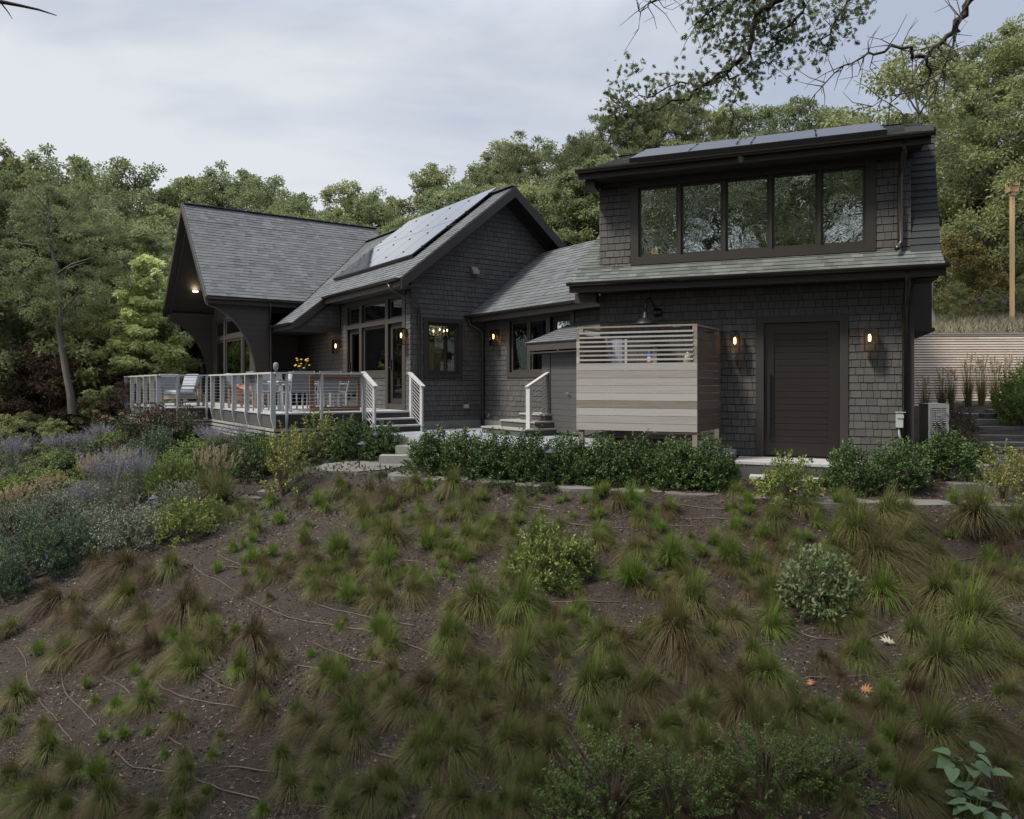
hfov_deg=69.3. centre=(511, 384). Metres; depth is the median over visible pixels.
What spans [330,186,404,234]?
deciduous tree
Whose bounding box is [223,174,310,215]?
deciduous tree
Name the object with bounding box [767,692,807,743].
sedge tussock
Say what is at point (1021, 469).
shrub
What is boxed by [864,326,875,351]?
wall lantern
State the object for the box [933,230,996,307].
sapling
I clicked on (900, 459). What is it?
evergreen shrub
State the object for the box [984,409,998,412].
stepping stone
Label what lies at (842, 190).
window
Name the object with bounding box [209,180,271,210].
deciduous tree
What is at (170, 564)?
sedge tussock
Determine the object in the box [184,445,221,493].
fountain grass
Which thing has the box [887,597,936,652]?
sedge tussock
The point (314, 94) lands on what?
sky
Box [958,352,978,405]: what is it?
reed grass
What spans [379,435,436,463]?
stone steps
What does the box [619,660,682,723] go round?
sedge tussock
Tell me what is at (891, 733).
sedge tussock
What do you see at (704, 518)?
drip hose
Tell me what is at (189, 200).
deciduous tree
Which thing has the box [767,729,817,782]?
sedge tussock
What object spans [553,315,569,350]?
glazed door
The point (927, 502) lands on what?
flagstone
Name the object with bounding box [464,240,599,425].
connecting wing
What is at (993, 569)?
sedge tussock
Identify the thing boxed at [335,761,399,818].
sedge tussock
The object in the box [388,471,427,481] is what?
flagstone
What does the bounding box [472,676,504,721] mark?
sedge tussock
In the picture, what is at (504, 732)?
sedge tussock
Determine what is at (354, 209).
deciduous tree
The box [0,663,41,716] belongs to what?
sedge tussock
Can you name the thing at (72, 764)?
sedge tussock
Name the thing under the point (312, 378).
deck railing
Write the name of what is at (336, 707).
sedge tussock
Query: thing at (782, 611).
sedge tussock
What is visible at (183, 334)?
deciduous tree
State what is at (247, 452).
garden shrub
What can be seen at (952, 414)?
shrub
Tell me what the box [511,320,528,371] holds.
window
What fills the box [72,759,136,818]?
sedge tussock
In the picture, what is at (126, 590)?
sedge tussock
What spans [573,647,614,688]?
sedge tussock
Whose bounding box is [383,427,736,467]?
patio
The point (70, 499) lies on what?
calamint
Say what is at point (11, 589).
blue flowered shrub
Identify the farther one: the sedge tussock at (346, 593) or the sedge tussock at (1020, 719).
the sedge tussock at (346, 593)
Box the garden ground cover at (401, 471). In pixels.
[0,433,540,560]
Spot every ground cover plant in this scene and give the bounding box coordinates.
[310,457,323,462]
[372,471,388,476]
[485,480,497,486]
[495,480,517,490]
[513,483,544,493]
[536,481,560,490]
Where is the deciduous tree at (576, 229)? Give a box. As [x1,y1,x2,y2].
[555,193,599,245]
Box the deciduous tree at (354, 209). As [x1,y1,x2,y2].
[342,191,405,233]
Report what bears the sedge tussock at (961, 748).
on the ground at (12, 657)
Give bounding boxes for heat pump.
[919,403,948,443]
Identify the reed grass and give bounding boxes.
[916,374,933,404]
[933,366,952,403]
[944,365,964,408]
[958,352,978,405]
[972,354,994,405]
[984,356,1005,406]
[997,353,1015,392]
[1014,356,1023,374]
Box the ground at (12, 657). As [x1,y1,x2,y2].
[0,263,1023,818]
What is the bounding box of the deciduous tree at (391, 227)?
[369,219,405,234]
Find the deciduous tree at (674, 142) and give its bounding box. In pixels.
[661,138,695,146]
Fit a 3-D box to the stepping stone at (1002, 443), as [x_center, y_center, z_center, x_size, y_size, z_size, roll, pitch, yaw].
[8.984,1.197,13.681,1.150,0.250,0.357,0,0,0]
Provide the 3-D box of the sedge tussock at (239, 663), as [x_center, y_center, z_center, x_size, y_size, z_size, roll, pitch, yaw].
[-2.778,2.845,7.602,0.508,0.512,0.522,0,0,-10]
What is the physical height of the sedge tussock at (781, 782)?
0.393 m
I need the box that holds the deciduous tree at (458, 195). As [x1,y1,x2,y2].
[392,181,482,226]
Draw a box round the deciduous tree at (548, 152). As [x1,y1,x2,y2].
[514,138,583,205]
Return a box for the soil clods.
[2,454,1023,818]
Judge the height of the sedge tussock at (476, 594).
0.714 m
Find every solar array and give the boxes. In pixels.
[333,187,497,280]
[629,122,886,162]
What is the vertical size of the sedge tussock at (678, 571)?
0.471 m
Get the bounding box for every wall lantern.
[332,339,340,353]
[397,328,406,344]
[489,329,498,345]
[730,330,739,354]
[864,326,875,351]
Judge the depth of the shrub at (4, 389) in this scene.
25.51 m
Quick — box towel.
[608,339,626,370]
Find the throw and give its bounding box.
[237,384,251,402]
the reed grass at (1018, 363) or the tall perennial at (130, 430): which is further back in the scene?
the tall perennial at (130, 430)
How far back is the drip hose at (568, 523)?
10.26 m
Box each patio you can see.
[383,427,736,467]
[394,428,655,450]
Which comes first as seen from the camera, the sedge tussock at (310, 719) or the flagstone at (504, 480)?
the sedge tussock at (310, 719)
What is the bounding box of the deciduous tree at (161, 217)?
[109,203,178,268]
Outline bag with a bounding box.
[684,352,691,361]
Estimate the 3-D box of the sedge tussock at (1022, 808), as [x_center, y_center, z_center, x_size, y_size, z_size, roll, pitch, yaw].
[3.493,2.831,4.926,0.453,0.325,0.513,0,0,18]
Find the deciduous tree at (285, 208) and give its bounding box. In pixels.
[257,197,327,219]
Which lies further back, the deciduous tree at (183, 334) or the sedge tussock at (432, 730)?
the deciduous tree at (183, 334)
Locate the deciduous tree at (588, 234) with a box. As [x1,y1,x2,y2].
[565,181,598,243]
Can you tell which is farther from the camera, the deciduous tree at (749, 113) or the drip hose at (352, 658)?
the deciduous tree at (749, 113)
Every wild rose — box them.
[529,767,603,818]
[533,708,682,818]
[611,743,734,818]
[692,715,833,818]
[783,719,891,807]
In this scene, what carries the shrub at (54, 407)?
on the ground at (12, 657)
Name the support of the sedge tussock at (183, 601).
on the ground at (12, 657)
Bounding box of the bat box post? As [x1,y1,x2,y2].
[1005,180,1019,318]
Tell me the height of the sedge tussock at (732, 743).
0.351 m
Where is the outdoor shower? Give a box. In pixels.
[576,324,720,452]
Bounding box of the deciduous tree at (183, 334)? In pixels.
[161,327,192,371]
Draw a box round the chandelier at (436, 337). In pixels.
[429,326,447,338]
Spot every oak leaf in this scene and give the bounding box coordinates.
[860,683,871,693]
[881,635,894,643]
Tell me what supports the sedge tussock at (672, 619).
on the ground at (12, 657)
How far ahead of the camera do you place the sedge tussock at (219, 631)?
8.38 m
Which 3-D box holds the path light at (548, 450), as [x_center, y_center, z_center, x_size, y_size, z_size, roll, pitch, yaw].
[0.623,1.339,11.850,0.210,0.678,0.210,0,0,0]
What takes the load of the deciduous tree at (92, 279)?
on the ground at (12, 657)
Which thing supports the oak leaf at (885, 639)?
on the ground at (12, 657)
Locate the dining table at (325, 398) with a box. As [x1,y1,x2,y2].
[268,381,341,410]
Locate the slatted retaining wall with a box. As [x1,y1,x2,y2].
[914,333,1023,405]
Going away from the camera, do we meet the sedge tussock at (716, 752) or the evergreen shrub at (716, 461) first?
the sedge tussock at (716, 752)
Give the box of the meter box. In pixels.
[895,412,905,445]
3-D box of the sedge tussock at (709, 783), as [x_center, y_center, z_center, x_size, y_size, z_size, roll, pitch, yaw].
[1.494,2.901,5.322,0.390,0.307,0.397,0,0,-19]
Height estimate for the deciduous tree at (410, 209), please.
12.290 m
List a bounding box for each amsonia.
[138,444,189,496]
[161,449,197,489]
[539,559,582,594]
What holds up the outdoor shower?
on the patio at (732, 451)
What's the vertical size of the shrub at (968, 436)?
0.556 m
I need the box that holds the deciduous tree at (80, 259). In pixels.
[0,215,120,380]
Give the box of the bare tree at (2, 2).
[0,0,56,17]
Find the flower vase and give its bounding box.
[294,358,309,370]
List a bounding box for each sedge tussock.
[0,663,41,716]
[0,748,25,804]
[0,759,67,818]
[0,768,33,818]
[4,578,66,627]
[11,715,67,778]
[29,622,87,686]
[40,786,77,818]
[41,607,119,683]
[42,732,90,798]
[62,540,144,602]
[66,771,125,818]
[68,627,131,686]
[71,745,118,784]
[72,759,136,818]
[82,562,141,620]
[95,619,163,678]
[105,678,167,730]
[106,787,143,818]
[112,594,151,635]
[125,622,198,687]
[139,545,191,590]
[139,568,223,644]
[143,637,206,696]
[148,747,201,793]
[152,783,198,818]
[170,611,231,668]
[172,625,226,672]
[181,588,223,633]
[218,651,279,719]
[220,636,256,688]
[222,604,286,671]
[231,685,280,722]
[241,698,278,741]
[248,632,293,689]
[261,732,301,785]
[261,758,315,818]
[262,699,324,753]
[273,689,320,740]
[277,729,342,794]
[282,558,318,593]
[284,641,354,704]
[288,771,333,816]
[290,521,313,544]
[295,557,336,589]
[295,674,371,755]
[305,677,373,755]
[306,518,359,561]
[306,730,355,788]
[314,658,349,705]
[315,780,367,818]
[323,655,353,687]
[325,527,359,555]
[325,577,359,603]
[325,763,357,809]
[326,704,377,773]
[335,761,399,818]
[342,492,382,531]
[342,770,373,818]
[348,750,396,814]
[352,598,401,636]
[355,577,396,617]
[356,532,401,582]
[356,573,400,616]
[357,504,414,559]
[363,773,414,818]
[364,673,391,710]
[365,657,443,728]
[366,649,404,692]
[367,478,401,512]
[367,615,411,658]
[368,679,412,738]
[369,681,425,742]
[371,618,407,663]
[373,761,420,818]
[382,716,438,789]
[385,712,449,780]
[387,566,441,618]
[391,683,435,731]
[391,724,424,771]
[406,742,436,795]
[410,736,448,788]
[411,658,479,720]
[411,773,450,818]
[414,519,441,548]
[417,701,452,746]
[419,599,474,665]
[419,610,467,667]
[419,667,457,712]
[420,769,480,818]
[423,739,479,790]
[426,622,477,694]
[426,690,462,736]
[428,705,492,788]
[429,674,495,737]
[430,726,478,785]
[431,587,479,625]
[431,768,488,818]
[432,464,471,505]
[436,559,504,637]
[437,626,484,679]
[438,692,486,755]
[439,512,477,552]
[443,611,477,649]
[453,658,514,710]
[454,716,482,761]
[462,782,505,818]
[464,519,506,555]
[465,646,498,680]
[471,695,499,746]
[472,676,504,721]
[474,507,509,541]
[477,581,508,615]
[477,676,537,749]
[477,694,546,788]
[487,715,547,784]
[488,558,555,635]
[488,595,529,631]
[488,673,543,733]
[489,548,523,584]
[490,779,512,818]
[491,647,530,698]
[492,594,546,651]
[492,607,561,677]
[494,620,558,702]
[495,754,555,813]
[497,623,536,656]
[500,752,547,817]
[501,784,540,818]
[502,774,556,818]
[510,760,550,808]
[515,728,553,770]
[518,708,583,784]
[518,745,561,792]
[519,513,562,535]
[528,588,556,628]
[531,660,564,708]
[535,610,580,647]
[537,599,586,649]
[539,772,568,810]
[540,607,583,655]
[540,724,581,772]
[546,633,628,725]
[549,598,583,624]
[569,616,609,662]
[570,693,601,746]
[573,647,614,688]
[574,687,624,745]
[575,702,620,754]
[577,602,632,667]
[579,641,639,721]
[590,625,636,668]
[593,728,648,789]
[596,701,653,761]
[601,537,656,590]
[605,756,651,807]
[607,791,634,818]
[613,616,661,668]
[614,651,673,712]
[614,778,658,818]
[616,471,652,509]
[617,754,651,794]
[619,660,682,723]
[625,618,658,653]
[631,574,731,688]
[632,601,678,660]
[632,659,686,718]
[635,720,673,764]
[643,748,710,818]
[646,702,686,751]
[647,520,703,568]
[656,704,689,750]
[657,580,722,658]
[658,555,706,593]
[658,622,733,691]
[671,680,730,738]
[673,552,742,630]
[676,731,703,774]
[677,636,734,693]
[678,713,719,760]
[681,684,734,740]
[683,719,732,776]
[685,563,716,585]
[686,651,726,696]
[694,725,745,776]
[696,609,741,658]
[699,674,731,725]
[701,766,727,809]
[702,732,737,768]
[704,725,744,772]
[706,526,757,564]
[706,666,766,747]
[710,761,766,816]
[714,588,771,647]
[716,773,780,818]
[719,646,762,698]
[729,647,791,704]
[730,699,781,752]
[730,736,783,805]
[731,624,771,667]
[731,686,779,741]
[736,556,798,599]
[737,688,784,744]
[743,629,813,702]
[744,538,780,573]
[745,741,808,817]
[748,585,800,636]
[753,492,791,534]
[756,683,808,735]
[758,595,807,648]
[758,706,805,752]
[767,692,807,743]
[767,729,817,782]
[771,536,811,576]
[774,759,828,817]
[779,673,838,751]
[791,685,832,737]
[812,644,848,682]
[812,703,847,741]
[812,758,857,811]
[815,600,858,640]
[819,700,867,744]
[821,522,859,561]
[824,778,871,818]
[829,678,892,739]
[831,618,897,681]
[833,742,884,793]
[834,484,921,561]
[838,632,887,677]
[841,592,890,637]
[841,636,892,687]
[849,687,904,741]
[851,551,930,626]
[853,509,957,598]
[860,731,907,767]
[862,675,909,725]
[868,669,908,697]
[868,712,915,759]
[868,743,900,784]
[872,475,953,540]
[876,686,919,729]
[877,515,920,559]
[883,736,968,818]
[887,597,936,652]
[888,646,946,694]
[889,722,935,765]
[890,508,959,568]
[891,549,922,588]
[891,601,988,704]
[893,665,966,717]
[896,553,975,636]
[899,671,1018,785]
[904,714,945,747]
[909,741,966,800]
[909,768,963,818]
[916,733,994,801]
[917,531,963,576]
[923,553,1023,678]
[923,652,969,702]
[931,471,1022,541]
[934,715,985,762]
[946,554,966,582]
[946,600,1023,689]
[947,555,999,592]
[948,721,986,777]
[949,746,998,790]
[950,495,1008,538]
[950,795,982,818]
[963,688,1021,759]
[969,743,1013,791]
[973,701,1023,761]
[974,557,1020,603]
[981,593,1023,648]
[984,738,1023,798]
[989,627,1023,686]
[989,677,1023,709]
[990,639,1023,686]
[992,493,1023,541]
[995,765,1023,814]
[996,667,1023,712]
[997,555,1023,601]
[1004,747,1023,784]
[1011,785,1023,818]
[1013,700,1023,730]
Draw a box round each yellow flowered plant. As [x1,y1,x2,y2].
[15,468,54,495]
[30,464,70,489]
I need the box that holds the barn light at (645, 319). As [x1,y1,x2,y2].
[633,297,661,324]
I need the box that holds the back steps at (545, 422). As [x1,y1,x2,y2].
[481,412,556,436]
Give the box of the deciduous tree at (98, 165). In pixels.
[66,157,143,225]
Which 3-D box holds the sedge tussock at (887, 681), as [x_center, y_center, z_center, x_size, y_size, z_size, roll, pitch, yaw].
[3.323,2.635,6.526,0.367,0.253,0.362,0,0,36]
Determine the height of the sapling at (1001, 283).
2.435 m
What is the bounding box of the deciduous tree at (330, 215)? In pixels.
[304,211,335,220]
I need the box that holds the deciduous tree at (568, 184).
[523,165,598,242]
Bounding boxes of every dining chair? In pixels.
[246,371,279,410]
[263,374,288,408]
[282,371,314,411]
[289,386,315,408]
[314,371,340,406]
[329,372,361,406]
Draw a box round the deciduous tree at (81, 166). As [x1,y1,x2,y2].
[3,143,142,225]
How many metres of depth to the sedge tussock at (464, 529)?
10.28 m
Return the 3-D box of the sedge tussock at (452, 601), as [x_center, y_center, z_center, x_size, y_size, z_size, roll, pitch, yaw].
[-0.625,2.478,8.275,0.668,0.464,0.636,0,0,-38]
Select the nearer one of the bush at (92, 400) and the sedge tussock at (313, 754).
the sedge tussock at (313, 754)
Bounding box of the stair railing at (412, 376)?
[407,372,424,430]
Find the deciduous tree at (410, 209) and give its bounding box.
[378,168,462,228]
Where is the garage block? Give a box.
[566,122,949,462]
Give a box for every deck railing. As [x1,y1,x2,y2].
[124,374,160,416]
[126,376,202,402]
[159,374,209,419]
[208,372,275,428]
[274,372,364,428]
[309,375,359,411]
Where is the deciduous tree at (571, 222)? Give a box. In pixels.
[552,192,596,246]
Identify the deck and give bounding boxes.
[125,402,407,445]
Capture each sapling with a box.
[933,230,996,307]
[943,282,981,315]
[948,246,1023,310]
[989,263,1023,311]
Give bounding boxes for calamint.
[0,494,31,533]
[13,481,83,523]
[56,473,116,514]
[67,497,133,551]
[84,493,178,553]
[145,474,203,516]
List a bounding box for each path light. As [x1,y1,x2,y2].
[148,493,159,512]
[357,440,366,466]
[545,447,556,484]
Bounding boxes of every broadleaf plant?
[927,741,1013,796]
[941,780,1011,818]
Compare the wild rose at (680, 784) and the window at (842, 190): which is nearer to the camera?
the wild rose at (680, 784)
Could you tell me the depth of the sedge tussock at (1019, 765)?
5.42 m
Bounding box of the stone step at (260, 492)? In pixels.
[256,489,269,495]
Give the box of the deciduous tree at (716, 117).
[688,103,746,143]
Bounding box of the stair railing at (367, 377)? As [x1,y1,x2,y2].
[361,371,377,431]
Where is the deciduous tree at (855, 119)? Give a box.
[828,117,873,127]
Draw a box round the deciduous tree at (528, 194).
[492,181,560,232]
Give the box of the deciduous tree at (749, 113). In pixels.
[708,103,801,139]
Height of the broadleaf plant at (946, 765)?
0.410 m
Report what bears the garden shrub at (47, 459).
on the ground at (12, 657)
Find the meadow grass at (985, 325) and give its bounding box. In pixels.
[931,301,1023,332]
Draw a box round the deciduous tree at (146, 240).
[94,222,192,374]
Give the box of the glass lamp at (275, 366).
[273,362,278,380]
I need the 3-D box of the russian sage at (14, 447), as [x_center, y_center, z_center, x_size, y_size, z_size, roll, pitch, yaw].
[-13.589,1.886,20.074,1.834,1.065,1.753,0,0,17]
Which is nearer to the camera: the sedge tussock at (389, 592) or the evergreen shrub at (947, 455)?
the sedge tussock at (389, 592)
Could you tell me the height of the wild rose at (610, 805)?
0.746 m
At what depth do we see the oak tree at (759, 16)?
7.12 m
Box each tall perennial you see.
[105,414,153,456]
[113,402,169,443]
[139,400,202,449]
[167,410,209,446]
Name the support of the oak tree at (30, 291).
on the ground at (12, 657)
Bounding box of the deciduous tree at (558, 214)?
[536,185,596,244]
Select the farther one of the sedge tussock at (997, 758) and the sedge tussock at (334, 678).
the sedge tussock at (334, 678)
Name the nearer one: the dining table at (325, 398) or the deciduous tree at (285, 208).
the dining table at (325, 398)
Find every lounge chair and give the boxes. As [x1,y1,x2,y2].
[154,376,180,402]
[161,374,201,406]
[225,373,267,407]
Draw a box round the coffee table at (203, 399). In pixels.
[174,394,204,405]
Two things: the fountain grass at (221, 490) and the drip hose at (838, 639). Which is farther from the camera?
the fountain grass at (221, 490)
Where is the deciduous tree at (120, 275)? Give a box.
[100,242,136,355]
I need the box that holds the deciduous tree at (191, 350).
[134,248,192,366]
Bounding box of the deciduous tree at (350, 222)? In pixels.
[339,218,384,233]
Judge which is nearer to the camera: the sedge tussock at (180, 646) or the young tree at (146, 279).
the sedge tussock at (180, 646)
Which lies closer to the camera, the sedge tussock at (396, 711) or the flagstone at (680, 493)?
the sedge tussock at (396, 711)
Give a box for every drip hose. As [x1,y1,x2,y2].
[15,647,26,666]
[26,671,71,740]
[61,668,95,724]
[99,667,130,693]
[115,750,260,799]
[156,681,244,708]
[167,737,182,745]
[188,563,432,655]
[196,671,234,690]
[214,552,238,563]
[222,765,316,774]
[295,665,319,669]
[309,600,419,626]
[313,643,406,670]
[330,733,404,760]
[465,516,638,528]
[552,600,623,602]
[655,504,724,509]
[669,517,749,521]
[796,630,888,640]
[805,671,890,677]
[957,554,1015,560]
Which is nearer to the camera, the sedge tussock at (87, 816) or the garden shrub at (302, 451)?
the sedge tussock at (87, 816)
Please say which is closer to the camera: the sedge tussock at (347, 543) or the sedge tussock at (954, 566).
the sedge tussock at (954, 566)
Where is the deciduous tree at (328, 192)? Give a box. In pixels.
[302,178,384,233]
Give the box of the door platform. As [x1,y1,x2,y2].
[734,456,868,486]
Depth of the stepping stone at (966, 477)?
11.32 m
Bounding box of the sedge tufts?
[0,464,1023,818]
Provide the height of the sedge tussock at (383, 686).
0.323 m
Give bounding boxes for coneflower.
[0,466,37,485]
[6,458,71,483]
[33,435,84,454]
[47,446,98,472]
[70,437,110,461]
[201,434,233,458]
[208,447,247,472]
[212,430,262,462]
[242,429,280,454]
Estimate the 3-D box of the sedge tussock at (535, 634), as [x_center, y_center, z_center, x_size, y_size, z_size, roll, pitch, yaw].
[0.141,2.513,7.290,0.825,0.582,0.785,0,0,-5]
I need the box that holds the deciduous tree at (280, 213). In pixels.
[272,209,305,217]
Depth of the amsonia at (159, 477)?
14.89 m
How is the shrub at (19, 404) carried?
on the ground at (12, 657)
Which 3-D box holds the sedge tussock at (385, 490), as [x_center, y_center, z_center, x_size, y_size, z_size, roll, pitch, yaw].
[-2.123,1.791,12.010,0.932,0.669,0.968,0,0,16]
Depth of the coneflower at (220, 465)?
15.41 m
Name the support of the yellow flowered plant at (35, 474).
on the ground at (12, 657)
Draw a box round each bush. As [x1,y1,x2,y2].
[0,256,116,435]
[0,291,88,459]
[0,410,52,454]
[0,414,30,468]
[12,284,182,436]
[31,417,71,450]
[70,391,113,433]
[80,274,184,399]
[932,267,967,315]
[933,283,940,300]
[934,281,976,320]
[976,287,1007,317]
[1015,275,1023,316]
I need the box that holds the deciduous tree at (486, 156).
[470,131,546,205]
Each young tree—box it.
[75,253,204,414]
[166,348,199,401]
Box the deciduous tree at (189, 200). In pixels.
[158,174,224,228]
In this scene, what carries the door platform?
on the ground at (12, 657)
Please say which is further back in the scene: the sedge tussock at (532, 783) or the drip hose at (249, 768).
the drip hose at (249, 768)
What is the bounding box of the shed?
[524,321,599,438]
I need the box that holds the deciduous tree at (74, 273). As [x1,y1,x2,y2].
[0,205,131,365]
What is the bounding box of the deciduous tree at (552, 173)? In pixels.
[531,136,614,188]
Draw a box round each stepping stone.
[946,481,1023,492]
[950,464,1022,470]
[950,472,1023,477]
[967,454,1020,459]
[973,419,1017,425]
[974,426,1023,432]
[975,435,1023,439]
[977,441,1023,445]
[979,413,1018,417]
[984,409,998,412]
[987,447,1023,450]
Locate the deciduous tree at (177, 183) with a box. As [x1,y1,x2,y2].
[123,176,209,222]
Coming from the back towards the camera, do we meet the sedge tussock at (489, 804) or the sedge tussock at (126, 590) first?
the sedge tussock at (126, 590)
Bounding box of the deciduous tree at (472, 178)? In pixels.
[432,161,510,208]
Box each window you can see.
[216,321,222,337]
[226,319,240,335]
[349,306,358,324]
[364,301,384,322]
[364,325,384,372]
[390,297,401,318]
[428,322,457,373]
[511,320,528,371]
[529,318,545,371]
[639,185,677,256]
[681,180,722,253]
[726,176,768,250]
[772,171,817,248]
[821,166,864,244]
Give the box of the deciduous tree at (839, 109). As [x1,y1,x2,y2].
[807,106,868,129]
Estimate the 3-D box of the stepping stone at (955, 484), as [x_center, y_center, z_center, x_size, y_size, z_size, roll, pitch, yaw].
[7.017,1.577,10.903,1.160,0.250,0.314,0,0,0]
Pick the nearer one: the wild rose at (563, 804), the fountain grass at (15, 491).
the wild rose at (563, 804)
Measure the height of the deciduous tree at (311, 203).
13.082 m
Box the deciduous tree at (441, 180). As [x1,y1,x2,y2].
[379,162,467,232]
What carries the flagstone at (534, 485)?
on the ground at (12, 657)
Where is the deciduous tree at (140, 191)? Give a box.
[82,156,182,232]
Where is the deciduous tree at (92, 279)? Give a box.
[41,235,126,346]
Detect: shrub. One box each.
[0,339,87,434]
[0,362,66,440]
[0,468,36,505]
[0,502,86,586]
[0,544,36,603]
[1,433,45,460]
[16,324,91,410]
[17,446,75,475]
[22,355,118,431]
[30,505,107,567]
[65,453,110,484]
[77,369,124,426]
[88,381,149,423]
[90,426,143,453]
[94,445,135,478]
[110,439,158,469]
[122,452,164,486]
[129,424,182,461]
[143,502,176,536]
[149,493,218,547]
[168,429,217,470]
[195,493,229,522]
[225,439,270,479]
[249,427,288,470]
[259,420,309,496]
[274,421,312,469]
[278,428,315,456]
[300,404,339,458]
[323,413,381,460]
[358,419,407,461]
[400,422,463,475]
[434,427,491,476]
[465,426,526,480]
[501,425,562,483]
[508,509,590,589]
[537,429,600,485]
[557,525,600,578]
[571,430,630,486]
[607,429,670,488]
[641,431,707,492]
[680,432,744,492]
[749,448,827,506]
[817,437,882,497]
[863,436,935,489]
[912,425,990,480]
[930,413,980,443]
[949,399,982,434]
[949,428,986,449]
[959,437,993,461]
[973,438,1023,506]
[983,354,1023,415]
[990,449,1023,492]
[994,381,1023,425]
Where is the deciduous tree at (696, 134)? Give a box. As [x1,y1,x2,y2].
[651,87,729,147]
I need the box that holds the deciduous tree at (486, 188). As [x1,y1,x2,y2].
[477,182,526,192]
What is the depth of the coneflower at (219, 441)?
16.20 m
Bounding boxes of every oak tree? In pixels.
[0,168,108,410]
[0,175,136,413]
[0,192,111,407]
[0,197,80,431]
[17,207,157,381]
[52,181,135,274]
[95,247,192,400]
[101,236,180,333]
[595,0,975,161]
[820,31,1023,325]
[905,35,1023,308]
[913,100,1008,302]
[925,16,1023,310]
[936,142,1023,299]
[937,167,971,286]
[939,66,1023,303]
[940,126,1023,298]
[949,13,1023,287]
[958,177,1023,310]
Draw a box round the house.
[162,185,566,429]
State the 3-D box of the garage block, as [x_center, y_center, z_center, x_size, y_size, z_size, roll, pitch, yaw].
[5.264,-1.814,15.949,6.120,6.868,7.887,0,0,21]
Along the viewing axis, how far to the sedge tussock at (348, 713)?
6.43 m
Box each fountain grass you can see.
[0,480,38,525]
[29,472,67,505]
[69,451,108,489]
[110,447,135,487]
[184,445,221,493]
[194,443,250,504]
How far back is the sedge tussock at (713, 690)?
6.45 m
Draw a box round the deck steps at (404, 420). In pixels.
[366,411,420,432]
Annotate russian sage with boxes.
[0,434,37,472]
[17,432,82,459]
[60,431,95,451]
[61,478,109,521]
[66,444,145,516]
[80,423,117,443]
[112,445,165,502]
[184,425,234,443]
[214,423,259,445]
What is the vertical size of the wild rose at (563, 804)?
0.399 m
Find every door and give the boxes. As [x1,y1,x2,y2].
[216,341,222,399]
[226,337,240,400]
[244,338,249,372]
[348,329,358,401]
[388,322,401,403]
[429,325,441,370]
[551,352,599,434]
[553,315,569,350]
[764,322,838,456]
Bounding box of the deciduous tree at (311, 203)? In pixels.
[292,193,326,216]
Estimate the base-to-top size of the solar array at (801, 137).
0.707 m
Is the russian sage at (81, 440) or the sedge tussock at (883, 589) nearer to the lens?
the sedge tussock at (883, 589)
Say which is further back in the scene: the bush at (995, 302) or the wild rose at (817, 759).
the bush at (995, 302)
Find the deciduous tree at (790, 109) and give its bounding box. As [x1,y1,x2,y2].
[740,94,855,137]
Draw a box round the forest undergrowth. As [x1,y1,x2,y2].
[1,306,947,468]
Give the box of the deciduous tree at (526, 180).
[510,174,552,209]
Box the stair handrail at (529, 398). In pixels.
[525,372,548,428]
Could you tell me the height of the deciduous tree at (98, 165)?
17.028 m
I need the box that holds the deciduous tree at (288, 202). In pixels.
[272,192,306,217]
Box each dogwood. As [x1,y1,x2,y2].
[773,539,857,621]
[809,549,869,606]
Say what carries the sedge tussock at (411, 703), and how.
on the ground at (12, 657)
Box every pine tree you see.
[474,130,547,203]
[534,134,609,207]
[569,112,644,159]
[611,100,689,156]
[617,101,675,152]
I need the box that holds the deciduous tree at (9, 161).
[0,139,67,230]
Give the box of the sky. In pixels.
[0,0,1023,266]
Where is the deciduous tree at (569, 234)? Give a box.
[531,154,614,244]
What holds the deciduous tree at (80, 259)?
on the ground at (12, 657)
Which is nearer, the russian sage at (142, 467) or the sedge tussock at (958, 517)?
the sedge tussock at (958, 517)
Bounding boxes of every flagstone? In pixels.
[316,460,404,472]
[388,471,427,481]
[423,476,469,482]
[478,478,514,483]
[515,482,544,491]
[557,485,594,491]
[611,487,661,493]
[665,490,723,496]
[737,494,783,499]
[784,497,875,509]
[873,499,955,506]
[962,500,1022,508]
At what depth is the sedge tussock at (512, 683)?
6.86 m
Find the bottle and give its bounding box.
[647,351,651,362]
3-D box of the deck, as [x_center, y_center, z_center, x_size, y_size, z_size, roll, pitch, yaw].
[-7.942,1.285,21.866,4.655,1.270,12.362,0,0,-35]
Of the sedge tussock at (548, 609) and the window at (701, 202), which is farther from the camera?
the window at (701, 202)
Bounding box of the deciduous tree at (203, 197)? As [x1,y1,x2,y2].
[150,160,264,230]
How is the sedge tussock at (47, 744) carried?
on the ground at (12, 657)
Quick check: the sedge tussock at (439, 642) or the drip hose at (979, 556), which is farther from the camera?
the drip hose at (979, 556)
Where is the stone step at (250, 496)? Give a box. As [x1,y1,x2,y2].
[236,495,261,501]
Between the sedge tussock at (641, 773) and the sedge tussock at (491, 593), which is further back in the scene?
the sedge tussock at (491, 593)
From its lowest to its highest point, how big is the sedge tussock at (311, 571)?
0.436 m
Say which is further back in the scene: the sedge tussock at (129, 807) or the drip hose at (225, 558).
the drip hose at (225, 558)
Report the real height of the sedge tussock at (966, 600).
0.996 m

